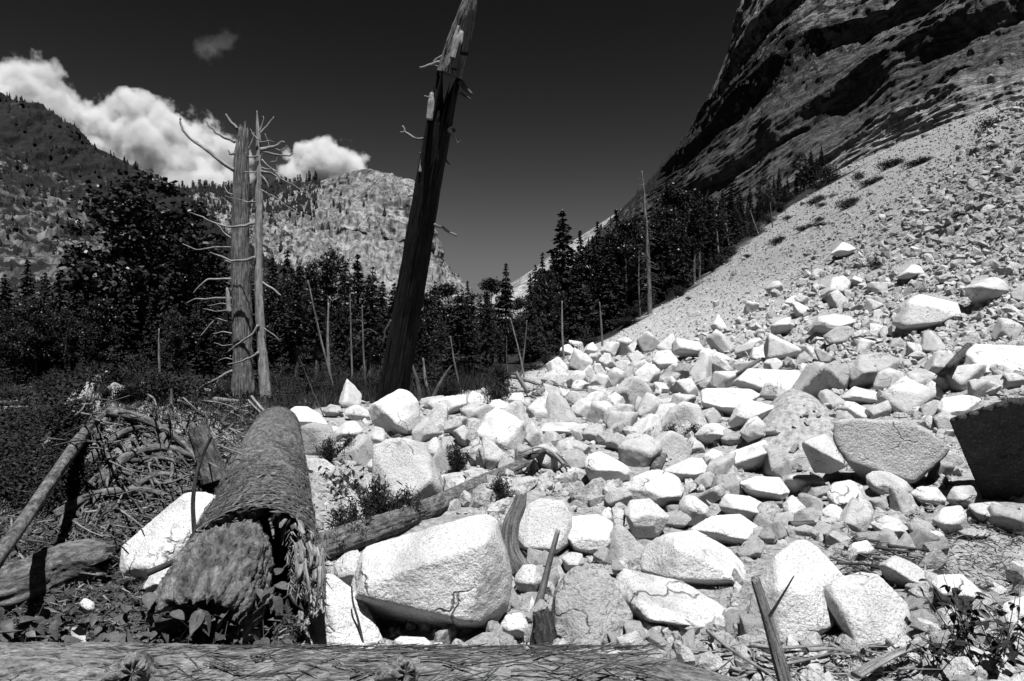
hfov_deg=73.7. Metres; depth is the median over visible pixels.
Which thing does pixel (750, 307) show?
rock
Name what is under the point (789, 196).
bush
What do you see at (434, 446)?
rock
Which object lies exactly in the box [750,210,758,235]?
dead pole
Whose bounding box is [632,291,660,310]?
bush
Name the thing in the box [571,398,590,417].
rock
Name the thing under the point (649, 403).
rock
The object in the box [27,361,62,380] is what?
bush
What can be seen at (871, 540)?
stick
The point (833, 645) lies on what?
stick
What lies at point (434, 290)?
conifer tree
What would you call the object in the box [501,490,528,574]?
plank
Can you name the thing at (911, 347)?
rock
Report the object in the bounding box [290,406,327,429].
rock
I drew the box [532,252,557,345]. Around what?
conifer tree
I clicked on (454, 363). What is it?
dead pole
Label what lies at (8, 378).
bush
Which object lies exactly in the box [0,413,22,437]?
bush
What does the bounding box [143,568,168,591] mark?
rock
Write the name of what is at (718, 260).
bush
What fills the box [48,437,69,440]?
stick
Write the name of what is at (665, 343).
rock
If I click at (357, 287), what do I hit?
conifer tree
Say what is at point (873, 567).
stick
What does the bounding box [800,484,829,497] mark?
rock
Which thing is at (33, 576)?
fallen log
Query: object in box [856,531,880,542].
rock
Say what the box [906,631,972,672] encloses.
leafy shrub
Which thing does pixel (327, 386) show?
bush
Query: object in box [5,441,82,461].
bush
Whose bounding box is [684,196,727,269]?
leafy tree
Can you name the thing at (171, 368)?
conifer tree
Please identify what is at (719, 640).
stick
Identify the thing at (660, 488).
boulder
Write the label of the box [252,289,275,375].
conifer tree
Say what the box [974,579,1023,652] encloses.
leafy shrub
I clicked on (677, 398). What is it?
rock
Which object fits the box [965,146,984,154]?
bush
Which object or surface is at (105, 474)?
root mass
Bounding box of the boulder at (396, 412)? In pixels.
[368,389,420,435]
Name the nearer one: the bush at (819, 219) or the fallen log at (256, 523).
the fallen log at (256, 523)
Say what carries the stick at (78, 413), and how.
on the stick
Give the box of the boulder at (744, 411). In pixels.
[728,399,773,427]
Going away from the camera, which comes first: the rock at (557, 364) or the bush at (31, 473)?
the bush at (31, 473)
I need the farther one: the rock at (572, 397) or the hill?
the hill
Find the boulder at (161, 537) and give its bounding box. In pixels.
[119,492,215,582]
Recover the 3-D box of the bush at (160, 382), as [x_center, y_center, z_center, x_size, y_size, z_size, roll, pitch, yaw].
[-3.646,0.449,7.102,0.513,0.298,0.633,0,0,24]
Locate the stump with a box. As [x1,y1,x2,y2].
[529,606,557,644]
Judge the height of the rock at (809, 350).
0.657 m
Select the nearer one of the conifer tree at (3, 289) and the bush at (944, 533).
the bush at (944, 533)
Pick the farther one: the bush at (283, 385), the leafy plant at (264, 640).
the bush at (283, 385)
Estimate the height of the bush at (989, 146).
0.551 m
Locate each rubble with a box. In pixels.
[298,108,1023,680]
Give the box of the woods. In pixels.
[0,46,823,309]
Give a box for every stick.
[25,539,55,545]
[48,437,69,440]
[51,439,89,447]
[59,423,91,437]
[72,520,103,536]
[74,403,85,416]
[82,491,101,497]
[84,394,98,412]
[86,440,116,443]
[87,421,126,424]
[89,525,127,544]
[93,418,121,424]
[96,398,116,402]
[100,395,130,405]
[101,427,112,446]
[101,435,138,444]
[105,458,130,471]
[109,524,141,528]
[113,488,139,496]
[115,469,140,476]
[117,412,136,415]
[119,508,143,527]
[123,476,137,483]
[124,494,143,504]
[146,393,156,405]
[160,479,191,484]
[162,477,182,484]
[167,429,172,448]
[177,399,195,406]
[182,397,201,414]
[191,435,212,537]
[203,400,238,408]
[208,462,229,469]
[216,444,245,455]
[248,399,259,412]
[250,395,263,410]
[351,586,363,642]
[689,648,732,653]
[706,629,771,675]
[707,668,725,670]
[715,658,732,672]
[717,644,755,652]
[731,668,766,676]
[733,674,752,678]
[741,666,794,674]
[744,669,769,674]
[750,642,824,649]
[756,657,791,671]
[760,655,815,659]
[768,576,793,617]
[783,650,807,653]
[787,651,841,664]
[806,647,853,652]
[821,664,853,669]
[825,652,853,654]
[829,641,849,653]
[830,555,864,567]
[831,673,850,674]
[836,561,878,565]
[844,546,872,560]
[854,537,867,541]
[861,645,887,646]
[862,568,884,578]
[864,538,879,541]
[865,649,907,657]
[870,565,878,568]
[871,671,905,672]
[873,555,888,559]
[875,545,909,552]
[885,640,896,648]
[887,544,928,550]
[896,660,903,674]
[897,666,919,670]
[897,668,942,669]
[906,553,924,557]
[910,626,928,632]
[917,564,934,567]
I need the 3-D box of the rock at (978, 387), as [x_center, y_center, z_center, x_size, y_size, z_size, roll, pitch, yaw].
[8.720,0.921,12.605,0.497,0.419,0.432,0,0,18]
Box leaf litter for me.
[0,387,315,643]
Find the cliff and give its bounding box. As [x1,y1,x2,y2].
[576,0,1023,279]
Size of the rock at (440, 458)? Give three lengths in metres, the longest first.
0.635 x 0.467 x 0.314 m
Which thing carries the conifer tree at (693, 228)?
on the ground at (784, 413)
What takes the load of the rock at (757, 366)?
on the ground at (784, 413)
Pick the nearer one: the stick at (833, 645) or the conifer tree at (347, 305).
the stick at (833, 645)
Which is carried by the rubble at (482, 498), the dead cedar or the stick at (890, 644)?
the stick at (890, 644)
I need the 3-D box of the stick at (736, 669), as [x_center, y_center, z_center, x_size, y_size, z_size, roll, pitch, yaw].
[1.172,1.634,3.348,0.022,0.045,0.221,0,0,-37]
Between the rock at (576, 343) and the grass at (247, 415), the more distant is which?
the rock at (576, 343)
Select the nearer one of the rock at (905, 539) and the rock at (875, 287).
the rock at (905, 539)
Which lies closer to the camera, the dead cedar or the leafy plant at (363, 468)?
the leafy plant at (363, 468)
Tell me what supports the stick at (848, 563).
on the stick
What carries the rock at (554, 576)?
on the ground at (784, 413)
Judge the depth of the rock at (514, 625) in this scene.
3.90 m
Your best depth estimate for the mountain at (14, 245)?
413.82 m
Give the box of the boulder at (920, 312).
[891,294,966,330]
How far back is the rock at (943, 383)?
13.62 m
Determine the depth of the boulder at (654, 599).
4.08 m
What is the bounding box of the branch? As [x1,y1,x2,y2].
[146,559,173,575]
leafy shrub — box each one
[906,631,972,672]
[918,578,974,664]
[932,570,989,638]
[945,594,1007,653]
[951,585,1023,657]
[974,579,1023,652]
[983,620,1023,676]
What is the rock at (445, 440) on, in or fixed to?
on the ground at (784, 413)
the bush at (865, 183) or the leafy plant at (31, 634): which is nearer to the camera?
the leafy plant at (31, 634)
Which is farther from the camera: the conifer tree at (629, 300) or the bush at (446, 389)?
the conifer tree at (629, 300)
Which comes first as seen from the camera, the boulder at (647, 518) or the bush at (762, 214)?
the boulder at (647, 518)
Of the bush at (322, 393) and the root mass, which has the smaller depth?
the root mass
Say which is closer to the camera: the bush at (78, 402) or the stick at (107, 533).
the stick at (107, 533)
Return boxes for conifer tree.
[0,274,15,369]
[0,280,14,349]
[0,288,55,382]
[5,321,21,370]
[12,260,38,324]
[25,284,66,381]
[34,272,59,369]
[47,264,69,342]
[56,318,84,374]
[57,276,92,369]
[77,320,97,371]
[80,262,112,355]
[82,308,92,366]
[91,312,104,363]
[100,281,146,370]
[118,284,139,364]
[133,307,155,353]
[137,323,161,365]
[138,301,166,372]
[151,281,186,374]
[160,304,193,377]
[182,264,214,370]
[183,286,197,371]
[189,250,227,361]
[192,287,218,381]
[206,262,231,371]
[213,302,231,368]
[250,270,254,328]
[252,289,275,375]
[253,255,287,363]
[264,277,282,372]
[269,281,288,375]
[274,317,304,382]
[278,250,308,350]
[282,282,310,381]
[287,262,313,368]
[302,269,333,364]
[305,279,326,372]
[325,262,359,364]
[330,301,349,368]
[337,252,366,362]
[348,265,386,369]
[353,274,382,375]
[371,309,384,369]
[374,280,388,352]
[379,283,395,374]
[413,316,432,371]
[416,281,449,364]
[416,332,433,372]
[433,317,448,368]
[434,289,490,375]
[445,310,455,350]
[447,290,466,348]
[463,280,471,349]
[466,292,481,353]
[474,296,491,361]
[474,333,478,363]
[475,291,497,369]
[493,263,523,363]
[496,324,505,366]
[514,273,545,360]
[517,284,543,362]
[526,265,554,356]
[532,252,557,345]
[536,270,547,353]
[546,209,588,340]
[546,281,567,346]
[549,250,565,343]
[558,271,582,343]
[565,256,591,341]
[574,230,599,326]
[579,241,592,296]
[583,237,601,325]
[584,281,599,331]
[585,240,630,330]
[589,235,597,272]
[594,220,600,263]
[595,256,607,325]
[597,232,640,321]
[597,235,608,300]
[613,209,619,243]
[628,216,646,303]
[642,211,683,301]
[669,194,692,285]
[672,219,695,289]
[678,223,705,282]
[686,197,703,281]
[695,191,707,278]
[700,200,721,270]
[716,199,737,255]
[718,189,726,215]
[722,213,736,248]
[725,183,741,241]
[730,195,744,242]
[736,187,746,224]
[737,198,750,238]
[745,187,755,222]
[745,200,749,223]
[750,206,754,221]
[756,200,759,216]
[765,182,774,212]
[771,177,775,201]
[774,167,782,196]
[774,183,781,204]
[782,183,787,204]
[785,177,790,192]
[792,179,798,194]
[802,155,808,190]
[804,149,817,187]
[813,157,818,180]
[815,146,825,176]
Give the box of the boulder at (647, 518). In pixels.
[624,498,668,539]
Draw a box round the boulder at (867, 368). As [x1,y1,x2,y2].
[848,353,900,387]
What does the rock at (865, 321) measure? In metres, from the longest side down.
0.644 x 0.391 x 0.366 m
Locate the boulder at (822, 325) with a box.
[807,314,856,336]
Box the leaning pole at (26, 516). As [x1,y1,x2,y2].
[0,427,90,568]
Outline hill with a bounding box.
[481,209,620,326]
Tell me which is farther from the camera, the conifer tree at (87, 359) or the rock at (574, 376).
the conifer tree at (87, 359)
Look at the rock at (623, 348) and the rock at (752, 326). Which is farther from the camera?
the rock at (623, 348)
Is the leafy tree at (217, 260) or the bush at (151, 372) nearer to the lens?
the bush at (151, 372)
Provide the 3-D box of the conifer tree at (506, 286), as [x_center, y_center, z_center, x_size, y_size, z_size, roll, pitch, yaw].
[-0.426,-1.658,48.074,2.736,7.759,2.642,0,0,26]
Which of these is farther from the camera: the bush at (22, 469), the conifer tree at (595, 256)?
the conifer tree at (595, 256)
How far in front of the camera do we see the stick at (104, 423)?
6.38 m
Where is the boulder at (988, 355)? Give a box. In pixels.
[964,344,1023,372]
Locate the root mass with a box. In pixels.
[41,405,238,544]
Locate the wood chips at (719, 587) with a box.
[500,502,1023,674]
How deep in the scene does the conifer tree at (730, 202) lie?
102.96 m
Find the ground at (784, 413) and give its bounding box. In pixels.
[0,99,1023,680]
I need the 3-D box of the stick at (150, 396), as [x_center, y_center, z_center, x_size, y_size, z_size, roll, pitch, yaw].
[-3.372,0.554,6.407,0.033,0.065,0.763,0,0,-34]
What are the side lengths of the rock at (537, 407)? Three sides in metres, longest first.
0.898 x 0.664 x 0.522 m
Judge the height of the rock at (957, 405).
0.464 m
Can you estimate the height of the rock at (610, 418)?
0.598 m
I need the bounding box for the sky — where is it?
[0,0,740,337]
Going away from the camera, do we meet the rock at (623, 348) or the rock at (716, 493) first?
the rock at (716, 493)
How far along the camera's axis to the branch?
3.85 m
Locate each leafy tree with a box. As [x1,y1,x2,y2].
[0,295,22,363]
[0,305,37,385]
[8,295,65,381]
[47,191,165,354]
[47,305,86,373]
[49,169,230,351]
[70,296,127,369]
[131,226,208,360]
[154,220,231,366]
[157,305,189,374]
[187,295,231,378]
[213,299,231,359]
[263,273,311,359]
[283,317,310,366]
[301,245,357,369]
[307,306,337,371]
[345,318,371,372]
[371,322,385,369]
[416,292,447,353]
[423,281,465,341]
[430,322,448,359]
[459,319,481,365]
[463,277,514,360]
[485,324,505,362]
[502,296,534,363]
[534,269,569,331]
[567,283,595,325]
[575,261,602,314]
[596,217,653,319]
[629,230,654,295]
[638,179,700,289]
[639,222,665,294]
[642,229,677,282]
[648,205,694,294]
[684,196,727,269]
[754,177,773,211]
[791,152,810,193]
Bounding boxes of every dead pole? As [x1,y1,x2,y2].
[156,328,162,371]
[168,389,173,416]
[297,356,324,416]
[307,280,332,383]
[326,303,335,378]
[346,295,355,378]
[355,305,369,385]
[412,365,420,399]
[421,357,428,389]
[432,365,451,395]
[450,336,460,391]
[506,336,510,382]
[510,318,524,381]
[520,321,533,376]
[559,301,566,358]
[598,302,602,344]
[636,253,640,317]
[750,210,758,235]
[769,203,772,227]
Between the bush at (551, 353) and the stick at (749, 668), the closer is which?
the stick at (749, 668)
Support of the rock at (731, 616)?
on the ground at (784, 413)
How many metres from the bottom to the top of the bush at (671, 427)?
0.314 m
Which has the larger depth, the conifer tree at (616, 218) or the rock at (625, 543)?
the conifer tree at (616, 218)
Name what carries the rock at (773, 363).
on the ground at (784, 413)
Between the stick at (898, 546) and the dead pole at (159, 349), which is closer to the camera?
the stick at (898, 546)
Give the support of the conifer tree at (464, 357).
on the ground at (784, 413)
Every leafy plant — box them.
[0,587,62,641]
[19,614,98,642]
[25,622,53,640]
[44,608,107,642]
[55,638,78,642]
[94,604,146,642]
[109,631,149,643]
[123,577,211,643]
[125,614,230,643]
[133,630,168,643]
[142,576,287,643]
[149,608,210,643]
[176,596,282,644]
[176,608,272,644]
[188,629,234,644]
[247,568,290,644]
[247,586,273,636]
[253,596,292,644]
[318,466,363,495]
[323,472,366,500]
[333,474,401,495]
[333,490,371,517]
[339,451,354,489]
[339,467,364,484]
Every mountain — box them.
[0,92,320,341]
[180,169,500,334]
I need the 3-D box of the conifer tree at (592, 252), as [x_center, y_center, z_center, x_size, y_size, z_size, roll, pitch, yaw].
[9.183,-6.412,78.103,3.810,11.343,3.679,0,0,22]
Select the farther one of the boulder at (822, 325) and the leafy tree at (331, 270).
the leafy tree at (331, 270)
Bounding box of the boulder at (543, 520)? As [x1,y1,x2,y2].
[518,498,571,554]
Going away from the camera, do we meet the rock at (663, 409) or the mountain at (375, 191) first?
the rock at (663, 409)
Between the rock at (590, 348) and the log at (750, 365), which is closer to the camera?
the log at (750, 365)
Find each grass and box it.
[0,373,282,429]
[265,361,510,408]
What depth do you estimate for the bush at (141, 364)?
7.78 m
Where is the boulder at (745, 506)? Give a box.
[719,494,761,521]
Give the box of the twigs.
[0,380,319,643]
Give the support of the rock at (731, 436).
on the ground at (784, 413)
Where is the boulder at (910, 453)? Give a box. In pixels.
[833,418,950,484]
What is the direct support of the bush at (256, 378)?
on the ground at (784, 413)
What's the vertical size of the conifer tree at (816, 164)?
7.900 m
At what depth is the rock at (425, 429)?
10.97 m
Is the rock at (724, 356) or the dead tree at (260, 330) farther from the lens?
the rock at (724, 356)
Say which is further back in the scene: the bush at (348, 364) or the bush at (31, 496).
the bush at (348, 364)
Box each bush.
[0,365,23,377]
[0,370,33,385]
[0,384,19,398]
[0,386,31,399]
[0,398,52,412]
[0,402,34,417]
[0,404,35,417]
[0,404,43,438]
[0,405,27,413]
[0,412,29,435]
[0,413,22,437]
[0,426,40,442]
[0,433,44,465]
[0,442,40,464]
[0,444,54,479]
[0,449,62,490]
[0,459,15,497]
[0,463,37,500]
[0,475,39,502]
[1,463,47,481]
[2,386,67,408]
[2,453,39,480]
[3,435,44,460]
[4,422,47,452]
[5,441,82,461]
[5,459,78,497]
[6,457,119,496]
[8,400,97,433]
[12,455,97,492]
[14,408,93,426]
[14,442,65,463]
[15,485,64,507]
[16,477,84,509]
[17,458,123,491]
[17,487,69,507]
[21,368,89,388]
[22,399,63,424]
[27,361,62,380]
[27,446,92,468]
[29,389,101,424]
[31,371,67,392]
[33,380,66,398]
[35,367,103,398]
[35,444,93,461]
[39,449,104,479]
[42,365,63,383]
[48,475,91,503]
[51,421,101,442]
[66,361,112,374]
[71,364,94,381]
[73,362,120,373]
[75,360,143,391]
[89,362,144,386]
[99,386,115,398]
[112,381,144,398]
[115,353,161,373]
[118,385,149,399]
[126,371,151,388]
[128,368,213,398]
[128,369,189,397]
[128,373,149,391]
[131,366,178,379]
[150,387,166,402]
[159,368,223,398]
[204,386,229,398]
[207,364,227,379]
[208,362,231,381]
[208,384,277,397]
[211,368,279,387]
[221,376,230,389]
[255,371,282,387]
[256,389,302,401]
[270,364,284,374]
[270,375,297,389]
[276,365,298,382]
[293,375,324,394]
[299,364,323,377]
[305,388,339,397]
[308,369,361,383]
[310,435,336,462]
[311,358,345,372]
[315,379,336,393]
[320,366,354,375]
[321,379,350,388]
[321,496,375,535]
[326,529,350,559]
[328,375,354,398]
[333,433,356,456]
[337,354,365,373]
[348,374,361,388]
[351,378,369,388]
[354,474,407,516]
[355,374,377,385]
[360,384,376,400]
[364,375,380,393]
[392,483,425,520]
[410,362,465,386]
[426,357,450,374]
[436,376,456,395]
[440,374,479,394]
[445,433,469,472]
[449,379,461,394]
[455,363,473,385]
[465,369,485,381]
[473,364,506,375]
[474,377,518,401]
[481,362,512,381]
[484,472,516,499]
[487,377,509,397]
[511,362,545,370]
[522,342,555,358]
[541,353,549,364]
[546,338,568,353]
[556,342,581,351]
[568,322,606,339]
[574,335,598,343]
[576,326,600,337]
[604,317,638,325]
[611,306,643,317]
[614,316,637,324]
[627,309,643,317]
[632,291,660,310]
[663,422,679,431]
[670,285,685,296]
[681,423,701,439]
[695,253,703,265]
[697,246,735,259]
[703,252,734,265]
[708,260,716,272]
[722,247,740,253]
[739,226,770,237]
[744,209,766,222]
[747,219,758,228]
[754,200,787,208]
[758,209,765,219]
[759,213,778,225]
[764,237,786,245]
[773,188,799,201]
[774,202,789,212]
[776,190,792,203]
[789,225,809,231]
[791,180,808,190]
[803,196,821,205]
[805,180,832,190]
[809,175,837,184]
[810,194,828,200]
[810,221,828,228]
[811,201,826,207]
[813,160,840,179]
[813,216,825,221]
[826,173,842,178]
[831,196,860,209]
[844,195,861,202]
[849,169,866,181]
[851,178,875,187]
[864,258,887,268]
[865,175,889,181]
[872,157,898,170]
[885,154,905,165]
[896,158,925,168]
[914,155,935,162]
[932,525,950,541]
[936,209,976,219]
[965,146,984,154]
[970,115,1012,130]
[981,141,1006,150]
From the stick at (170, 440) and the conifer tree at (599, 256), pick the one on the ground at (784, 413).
the conifer tree at (599, 256)
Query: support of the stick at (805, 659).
on the rubble at (482, 498)
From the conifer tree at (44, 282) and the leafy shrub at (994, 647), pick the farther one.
the conifer tree at (44, 282)
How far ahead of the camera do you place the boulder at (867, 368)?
15.96 m
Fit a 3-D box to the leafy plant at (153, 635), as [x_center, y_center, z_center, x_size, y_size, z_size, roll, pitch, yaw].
[-1.772,1.501,3.537,0.319,0.441,0.708,0,0,-40]
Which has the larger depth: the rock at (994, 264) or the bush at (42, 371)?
the bush at (42, 371)
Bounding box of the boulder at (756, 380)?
[732,368,800,392]
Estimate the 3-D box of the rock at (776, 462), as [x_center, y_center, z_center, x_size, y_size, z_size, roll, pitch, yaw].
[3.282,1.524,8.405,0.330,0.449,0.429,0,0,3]
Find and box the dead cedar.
[375,0,476,401]
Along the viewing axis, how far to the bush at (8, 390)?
18.91 m
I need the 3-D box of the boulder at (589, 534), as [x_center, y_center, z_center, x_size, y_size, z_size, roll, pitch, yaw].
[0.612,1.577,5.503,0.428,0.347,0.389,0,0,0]
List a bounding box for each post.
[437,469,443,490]
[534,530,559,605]
[751,577,791,680]
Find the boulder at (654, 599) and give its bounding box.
[614,568,725,628]
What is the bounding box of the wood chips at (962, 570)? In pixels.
[818,516,1023,678]
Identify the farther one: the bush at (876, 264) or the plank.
the bush at (876, 264)
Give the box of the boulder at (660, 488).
[624,470,684,506]
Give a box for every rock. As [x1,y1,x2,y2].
[79,598,94,613]
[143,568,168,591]
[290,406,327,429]
[301,422,335,454]
[306,458,335,474]
[309,574,383,649]
[322,404,343,416]
[334,421,363,440]
[334,550,360,586]
[337,434,373,465]
[338,379,361,407]
[344,405,369,420]
[366,459,371,471]
[368,426,386,443]
[394,636,432,648]
[412,417,442,441]
[420,395,444,409]
[426,394,468,413]
[426,401,448,425]
[427,437,440,456]
[433,442,470,472]
[441,436,453,446]
[444,416,467,436]
[453,425,467,446]
[460,401,491,419]
[460,437,496,466]
[468,391,484,402]
[475,407,526,449]
[482,436,505,469]
[488,399,507,409]
[497,455,513,468]
[500,612,528,639]
[500,632,514,644]
[503,400,529,427]
[505,599,511,612]
[507,392,523,402]
[510,587,522,608]
[514,564,541,593]
[515,444,531,460]
[520,592,537,603]
[525,420,542,446]
[525,599,551,621]
[526,395,547,418]
[526,548,542,565]
[533,443,561,470]
[540,422,576,436]
[540,431,562,443]
[540,550,563,567]
[540,568,559,585]
[541,371,563,386]
[543,383,561,394]
[545,357,567,371]
[545,391,577,422]
[551,566,632,643]
[556,437,575,450]
[559,344,573,355]
[559,388,569,396]
[562,552,583,571]
[564,391,584,404]
[564,450,586,468]
[566,370,589,387]
[569,340,583,350]
[569,347,592,369]
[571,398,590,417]
[572,440,590,453]
[582,342,597,354]
[582,389,610,401]
[582,424,604,441]
[583,365,594,378]
[586,401,614,423]
[589,353,601,362]
[590,373,611,386]
[593,363,605,373]
[593,545,611,564]
[598,352,615,369]
[600,342,619,356]
[602,411,638,428]
[604,487,633,505]
[605,432,629,450]
[607,367,626,386]
[607,632,621,643]
[608,523,643,561]
[611,392,624,404]
[611,508,625,526]
[611,559,626,576]
[612,376,652,406]
[614,403,633,411]
[616,337,632,354]
[616,360,631,369]
[617,434,661,466]
[624,620,647,640]
[626,413,661,437]
[627,350,644,361]
[628,342,641,352]
[634,363,659,382]
[635,359,645,368]
[636,331,660,353]
[636,392,662,417]
[647,629,670,650]
[649,452,667,469]
[652,350,677,370]
[654,382,668,392]
[654,431,693,459]
[655,403,676,419]
[656,333,674,350]
[660,398,671,402]
[661,401,706,430]
[664,457,706,482]
[666,509,691,528]
[667,376,675,388]
[669,378,697,395]
[671,393,695,403]
[672,338,703,357]
[679,495,709,525]
[681,628,694,646]
[689,350,712,380]
[689,437,704,453]
[690,514,757,544]
[693,471,714,490]
[694,423,725,444]
[696,483,725,503]
[697,621,714,638]
[698,348,713,356]
[702,407,722,423]
[703,449,722,465]
[705,452,735,475]
[706,329,735,352]
[710,315,726,330]
[711,474,743,494]
[712,371,738,387]
[713,351,731,361]
[721,426,743,445]
[724,609,747,637]
[728,359,738,369]
[733,342,755,357]
[733,361,750,369]
[736,318,745,323]
[738,533,764,558]
[739,416,765,442]
[739,476,789,499]
[739,613,761,635]
[743,301,758,313]
[745,330,755,338]
[745,337,761,344]
[748,345,764,361]
[750,321,758,330]
[752,363,759,368]
[753,512,772,527]
[758,527,774,543]
[759,379,791,400]
[760,444,792,477]
[763,358,782,368]
[764,333,800,359]
[766,281,784,293]
[769,307,776,316]
[770,317,794,334]
[770,521,786,539]
[773,511,793,525]
[783,495,805,513]
[784,295,797,306]
[784,475,825,492]
[785,525,813,536]
[790,454,810,470]
[791,362,839,398]
[792,302,808,316]
[793,507,822,520]
[794,294,811,303]
[797,493,825,509]
[798,287,808,292]
[798,345,814,355]
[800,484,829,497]
[802,434,844,473]
[803,269,810,276]
[809,268,825,278]
[809,333,821,344]
[810,470,843,481]
[810,520,839,539]
[814,347,832,362]
[816,340,825,349]
[817,389,844,408]
[821,275,850,297]
[821,504,842,519]
[823,326,854,344]
[823,532,849,543]
[826,344,837,352]
[827,290,847,308]
[827,480,866,509]
[831,242,855,256]
[832,363,854,388]
[835,410,853,419]
[839,496,872,531]
[841,386,877,403]
[841,401,866,417]
[847,540,873,558]
[850,276,861,286]
[854,338,875,352]
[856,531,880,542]
[857,282,866,288]
[861,318,878,327]
[863,298,883,311]
[865,400,891,418]
[866,282,890,292]
[866,471,911,495]
[866,496,889,509]
[870,515,909,538]
[871,309,882,318]
[873,367,903,391]
[873,528,898,546]
[875,376,935,412]
[878,555,924,585]
[888,324,899,335]
[888,338,905,347]
[889,484,918,514]
[893,532,916,553]
[895,254,903,262]
[896,264,923,279]
[898,349,905,357]
[899,359,912,368]
[903,330,919,335]
[903,595,930,612]
[905,341,925,354]
[905,583,925,592]
[906,369,935,383]
[906,612,924,640]
[908,518,934,532]
[909,528,939,550]
[910,246,919,251]
[910,486,945,505]
[911,609,937,623]
[918,400,939,416]
[920,330,944,352]
[923,350,953,373]
[923,375,949,392]
[923,536,949,554]
[926,459,955,480]
[930,630,959,649]
[931,574,981,606]
[932,410,953,429]
[932,505,966,532]
[933,264,948,275]
[937,395,980,415]
[945,363,986,390]
[946,485,976,507]
[959,528,991,537]
[960,331,971,337]
[967,379,1002,396]
[968,502,1002,522]
[971,312,985,319]
[972,603,989,618]
[980,374,1001,380]
[982,591,1002,606]
[983,503,1023,534]
[986,308,995,315]
[989,260,1000,268]
[990,361,1013,374]
[991,318,1023,340]
[992,622,1002,636]
[996,596,1023,622]
[1000,372,1023,388]
[1001,248,1008,253]
[1004,262,1020,276]
[1010,283,1023,300]
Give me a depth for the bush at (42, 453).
6.55 m
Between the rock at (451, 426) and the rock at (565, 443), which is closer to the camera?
the rock at (565, 443)
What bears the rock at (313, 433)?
on the ground at (784, 413)
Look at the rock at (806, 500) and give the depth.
6.43 m
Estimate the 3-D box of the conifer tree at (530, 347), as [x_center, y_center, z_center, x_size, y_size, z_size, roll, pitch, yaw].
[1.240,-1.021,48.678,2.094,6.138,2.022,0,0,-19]
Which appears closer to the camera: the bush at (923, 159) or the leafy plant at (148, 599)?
the leafy plant at (148, 599)
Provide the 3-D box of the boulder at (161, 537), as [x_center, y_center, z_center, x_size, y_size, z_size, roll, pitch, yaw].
[-2.501,1.428,4.944,0.608,0.674,0.816,0,0,-38]
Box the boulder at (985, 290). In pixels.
[963,277,1009,303]
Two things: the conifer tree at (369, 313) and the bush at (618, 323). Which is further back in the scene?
the bush at (618, 323)
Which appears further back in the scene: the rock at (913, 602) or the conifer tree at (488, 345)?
the conifer tree at (488, 345)
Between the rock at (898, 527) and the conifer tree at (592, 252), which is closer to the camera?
the rock at (898, 527)
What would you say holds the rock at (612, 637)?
on the ground at (784, 413)
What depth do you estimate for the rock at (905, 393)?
12.59 m
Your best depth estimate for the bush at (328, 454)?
8.97 m
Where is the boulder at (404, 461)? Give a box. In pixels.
[372,437,441,502]
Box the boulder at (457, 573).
[351,514,512,628]
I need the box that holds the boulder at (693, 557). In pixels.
[640,530,745,584]
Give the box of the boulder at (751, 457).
[728,440,767,470]
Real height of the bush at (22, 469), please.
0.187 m
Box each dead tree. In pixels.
[179,114,255,398]
[190,111,307,400]
[636,172,659,314]
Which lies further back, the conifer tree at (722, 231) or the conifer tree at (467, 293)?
the conifer tree at (722, 231)
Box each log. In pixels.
[0,538,121,613]
[0,641,739,680]
[145,406,331,644]
[187,418,225,484]
[212,397,239,403]
[315,458,536,559]
[481,388,524,394]
[510,375,540,385]
[514,371,530,392]
[736,357,762,376]
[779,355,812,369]
[788,520,815,526]
[850,641,926,678]
[935,342,972,376]
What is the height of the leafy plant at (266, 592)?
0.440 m
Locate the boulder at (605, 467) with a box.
[584,452,630,481]
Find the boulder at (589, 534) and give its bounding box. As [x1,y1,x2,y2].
[568,514,612,555]
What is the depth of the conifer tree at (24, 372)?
27.21 m
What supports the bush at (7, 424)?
on the ground at (784, 413)
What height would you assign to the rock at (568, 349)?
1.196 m
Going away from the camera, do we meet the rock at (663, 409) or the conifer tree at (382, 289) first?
the rock at (663, 409)
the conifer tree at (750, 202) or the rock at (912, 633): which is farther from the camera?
the conifer tree at (750, 202)
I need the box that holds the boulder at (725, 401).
[700,388,759,414]
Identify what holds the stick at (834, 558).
on the ground at (784, 413)
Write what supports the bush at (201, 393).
on the ground at (784, 413)
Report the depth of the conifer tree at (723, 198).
129.88 m
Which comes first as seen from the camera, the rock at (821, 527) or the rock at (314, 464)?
the rock at (821, 527)
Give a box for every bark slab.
[518,446,564,463]
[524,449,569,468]
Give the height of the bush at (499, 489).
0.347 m
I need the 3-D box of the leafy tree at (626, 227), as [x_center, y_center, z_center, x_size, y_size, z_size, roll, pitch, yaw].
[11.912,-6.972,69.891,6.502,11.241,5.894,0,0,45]
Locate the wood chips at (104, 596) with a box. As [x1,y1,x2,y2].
[0,395,320,644]
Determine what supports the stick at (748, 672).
on the rubble at (482, 498)
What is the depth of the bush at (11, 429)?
7.84 m
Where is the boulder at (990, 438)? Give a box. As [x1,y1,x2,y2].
[950,397,1023,500]
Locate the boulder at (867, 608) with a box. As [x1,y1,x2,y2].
[823,572,909,647]
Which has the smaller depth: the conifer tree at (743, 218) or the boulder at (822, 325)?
the boulder at (822, 325)
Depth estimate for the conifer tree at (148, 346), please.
32.18 m
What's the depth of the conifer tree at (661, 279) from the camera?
70.13 m
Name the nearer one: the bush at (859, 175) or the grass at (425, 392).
the grass at (425, 392)
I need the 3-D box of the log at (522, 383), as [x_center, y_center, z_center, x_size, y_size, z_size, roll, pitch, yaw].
[0.309,1.249,20.415,0.500,0.710,0.148,0,0,0]
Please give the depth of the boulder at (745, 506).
6.25 m
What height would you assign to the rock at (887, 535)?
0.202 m
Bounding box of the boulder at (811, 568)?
[748,539,843,644]

